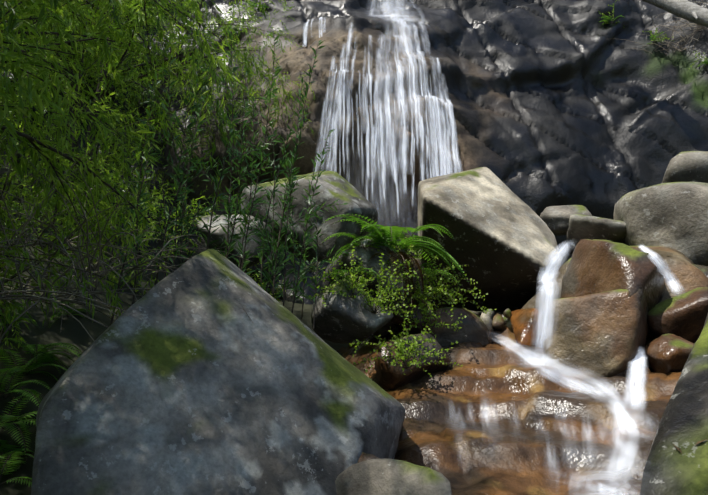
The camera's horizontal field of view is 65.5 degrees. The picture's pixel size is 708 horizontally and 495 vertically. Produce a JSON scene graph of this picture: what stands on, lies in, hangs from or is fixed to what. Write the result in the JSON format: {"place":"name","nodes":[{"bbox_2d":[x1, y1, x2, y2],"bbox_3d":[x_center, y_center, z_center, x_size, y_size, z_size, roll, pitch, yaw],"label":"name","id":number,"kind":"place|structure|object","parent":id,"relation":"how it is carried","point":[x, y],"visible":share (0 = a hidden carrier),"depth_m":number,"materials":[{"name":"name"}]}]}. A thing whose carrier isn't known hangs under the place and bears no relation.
{"place":"outdoors","nodes":[
{"label":"outdoors","id":0,"kind":"place"},
{"bbox_2d":[110,24,350,302],"bbox_3d":[-1.190,-0.850,5.741,2.370,2.881,2.628,0,-8,-2],"label":"shrub","id":1,"kind":"object","parent":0,"point":[289,162],"visible":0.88,"depth_m":5.35,"materials":[{"name":"green plant"}]},
{"bbox_2d":[0,164,502,494],"bbox_3d":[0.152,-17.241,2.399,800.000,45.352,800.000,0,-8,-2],"label":"terrain","id":2,"kind":"structure","parent":0,"point":[71,330],"depth_m":6.67,"materials":[{"name":"green plant"}]},
{"bbox_2d":[31,249,404,494],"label":"boulder","id":3,"kind":"object","parent":2,"relation":"on","point":[189,377],"visible":0.94,"depth_m":3.07,"materials":[{"name":"grey stone"}]},
{"bbox_2d":[358,452,379,462],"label":"rock","id":4,"kind":"object","parent":3,"relation":"on","point":[364,457],"visible":0.04,"depth_m":3.23,"materials":[{"name":"stone"}]},
{"bbox_2d":[197,214,277,268],"bbox_3d":[-1.655,-0.071,7.690,1.228,0.815,0.646,-4,-9,27],"label":"pale rock","id":5,"kind":"object","parent":2,"relation":"on","point":[220,234],"visible":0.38,"depth_m":7.47,"materials":[{"name":"grey stone"}]},
{"bbox_2d":[241,171,377,261],"bbox_3d":[-0.636,-0.486,7.775,1.971,1.480,1.904,0,-8,-2],"label":"boulder","id":6,"kind":"object","parent":2,"relation":"on","point":[333,187],"visible":0.62,"depth_m":7.07,"materials":[{"name":"grey stone"}]},
{"bbox_2d":[311,278,393,343],"bbox_3d":[-0.011,0.663,5.758,0.881,0.687,0.638,0,-8,-2],"label":"rock","id":7,"kind":"object","parent":2,"relation":"on","point":[340,319],"visible":0.83,"depth_m":5.59,"materials":[{"name":"grey stone"}]},
{"bbox_2d":[0,0,707,376],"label":"willow leaves","id":8,"kind":"object","parent":2,"relation":"on","point":[36,90],"visible":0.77,"depth_m":5.03,"materials":[{"name":"green plant"}]},
{"bbox_2d":[0,0,707,484],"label":"tree branches","id":9,"kind":"object","parent":2,"relation":"on","point":[86,110],"visible":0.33,"depth_m":5.94,"materials":[{"name":"green plant"}]},
{"bbox_2d":[0,0,707,341],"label":"dry brush twigs","id":10,"kind":"object","parent":9,"relation":"on","point":[37,298],"visible":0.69,"depth_m":4.09,"materials":[{"name":"green plant"}]},
{"bbox_2d":[0,1,707,485],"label":"fern fronds","id":11,"kind":"object","parent":2,"relation":"on","point":[372,231],"visible":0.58,"depth_m":5.92,"materials":[{"name":"green plant"}]},
{"bbox_2d":[322,237,414,336],"bbox_3d":[0.176,0.507,6.897,0.986,1.214,1.250,4,-9,-25],"label":"rock","id":12,"kind":"object","parent":2,"relation":"on","point":[364,255],"visible":0.31,"depth_m":6.40,"materials":[{"name":"grey stone"}]},
{"bbox_2d":[335,458,451,494],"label":"rock","id":13,"kind":"object","parent":2,"relation":"on","point":[385,476],"visible":0.92,"depth_m":2.90,"materials":[{"name":"grey stone"}]},
{"bbox_2d":[337,310,694,494],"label":"stream bed","id":14,"kind":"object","parent":2,"relation":"on","point":[522,467],"visible":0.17,"depth_m":4.63,"materials":[{"name":"brown stone"}]},
{"bbox_2d":[374,333,450,389],"bbox_3d":[0.592,1.250,5.753,0.662,0.709,0.927,-6,-10,38],"label":"rock","id":15,"kind":"object","parent":14,"relation":"on","point":[389,376],"visible":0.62,"depth_m":5.50,"materials":[{"name":"stone"}]},
{"bbox_2d":[390,258,439,334],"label":"rock","id":16,"kind":"object","parent":14,"relation":"on","point":[397,319],"visible":0.1,"depth_m":6.51,"materials":[{"name":"stone"}]},
{"bbox_2d":[419,307,493,347],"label":"rock","id":17,"kind":"object","parent":14,"relation":"on","point":[474,328],"visible":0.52,"depth_m":6.44,"materials":[{"name":"grey stone"}]},
{"bbox_2d":[480,313,491,330],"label":"pebble","id":18,"kind":"object","parent":17,"relation":"on","point":[486,319],"visible":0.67,"depth_m":6.52,"materials":[{"name":"grey stone"}]},
{"bbox_2d":[418,167,560,312],"bbox_3d":[1.865,-0.147,8.081,2.157,2.246,2.578,-2,-8,15],"label":"boulder","id":19,"kind":"object","parent":14,"relation":"on","point":[503,244],"visible":0.73,"depth_m":7.22,"materials":[{"name":"grey stone"}]},
{"bbox_2d":[484,309,494,320],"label":"pebble","id":20,"kind":"object","parent":14,"relation":"on","point":[491,313],"visible":0.5,"depth_m":6.95,"materials":[{"name":"grey stone"}]},
{"bbox_2d":[302,0,681,494],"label":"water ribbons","id":21,"kind":"object","parent":14,"relation":"on","point":[635,364],"visible":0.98,"depth_m":10.28,"materials":[{"name":"liquid"}]},
{"bbox_2d":[492,313,503,330],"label":"pebble","id":22,"kind":"object","parent":14,"relation":"on","point":[498,322],"visible":0.88,"depth_m":6.70,"materials":[{"name":"stone"}]},
{"bbox_2d":[506,318,513,332],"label":"pebble","id":23,"kind":"object","parent":14,"relation":"on","point":[508,324],"visible":0.1,"depth_m":6.68,"materials":[{"name":"grey stone"}]},
{"bbox_2d":[503,309,511,317],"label":"pebble","id":24,"kind":"object","parent":23,"relation":"on","point":[507,313],"visible":1,"depth_m":6.64,"materials":[{"name":"stone"}]},
{"bbox_2d":[510,308,542,346],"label":"rock","id":25,"kind":"object","parent":14,"relation":"on","point":[524,322],"visible":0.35,"depth_m":6.35,"materials":[{"name":"brown stone"}]},
{"bbox_2d":[541,289,647,376],"bbox_3d":[2.564,1.195,5.835,1.082,1.496,1.241,-3,-9,23],"label":"rock","id":26,"kind":"object","parent":14,"relation":"on","point":[602,334],"visible":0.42,"depth_m":5.45,"materials":[{"name":"brown stone"}]},
{"bbox_2d":[560,239,663,311],"bbox_3d":[2.956,0.524,6.388,1.080,1.256,1.975,-2,-8,16],"label":"rock","id":27,"kind":"object","parent":14,"relation":"on","point":[597,266],"visible":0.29,"depth_m":5.82,"materials":[{"name":"brown stone"}]},
{"bbox_2d":[521,246,707,340],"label":"rock","id":28,"kind":"object","parent":27,"relation":"on","point":[686,273],"visible":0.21,"depth_m":5.97,"materials":[{"name":"brown stone"}]},
{"bbox_2d":[613,182,707,265],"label":"rock","id":29,"kind":"object","parent":28,"relation":"on","point":[673,215],"visible":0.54,"depth_m":6.56,"materials":[{"name":"grey stone"}]},
{"bbox_2d":[567,214,625,254],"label":"rock","id":30,"kind":"object","parent":29,"relation":"on","point":[581,226],"visible":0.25,"depth_m":7.18,"materials":[{"name":"grey stone"}]},
{"bbox_2d":[540,205,591,235],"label":"rock","id":31,"kind":"object","parent":30,"relation":"on","point":[555,219],"visible":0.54,"depth_m":8.14,"materials":[{"name":"grey stone"}]},
{"bbox_2d":[662,151,707,182],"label":"rock","id":32,"kind":"object","parent":29,"relation":"on","point":[688,166],"visible":0.23,"depth_m":7.64,"materials":[{"name":"grey stone"}]},
{"bbox_2d":[693,264,707,277],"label":"rock","id":33,"kind":"object","parent":28,"relation":"on","point":[703,269],"visible":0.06,"depth_m":5.99,"materials":[{"name":"grey stone"}]},
{"bbox_2d":[644,334,693,373],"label":"rock","id":34,"kind":"object","parent":14,"relation":"on","point":[666,353],"visible":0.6,"depth_m":5.22,"materials":[{"name":"brown stone"}]},
{"bbox_2d":[640,314,707,494],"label":"boulder","id":35,"kind":"object","parent":14,"relation":"on","point":[670,469],"visible":0.94,"depth_m":2.76,"materials":[{"name":"stone"}]},
{"bbox_2d":[647,287,707,342],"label":"rock","id":36,"kind":"object","parent":14,"relation":"on","point":[684,315],"visible":0.79,"depth_m":5.52,"materials":[{"name":"brown stone"}]},
{"bbox_2d":[642,0,707,27],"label":"fallen log","id":37,"kind":"object","parent":2,"relation":"on","point":[690,11],"visible":1,"depth_m":11.34,"materials":[{"name":"grey wood"}]},
{"bbox_2d":[0,0,707,303],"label":"cliff face","id":38,"kind":"object","parent":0,"point":[564,102],"visible":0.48,"depth_m":12.27},
{"bbox_2d":[1,177,706,486],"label":"dry fronds","id":39,"kind":"object","parent":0,"point":[415,264],"visible":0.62,"depth_m":6.09,"materials":[{"name":"plant"}]}
]}

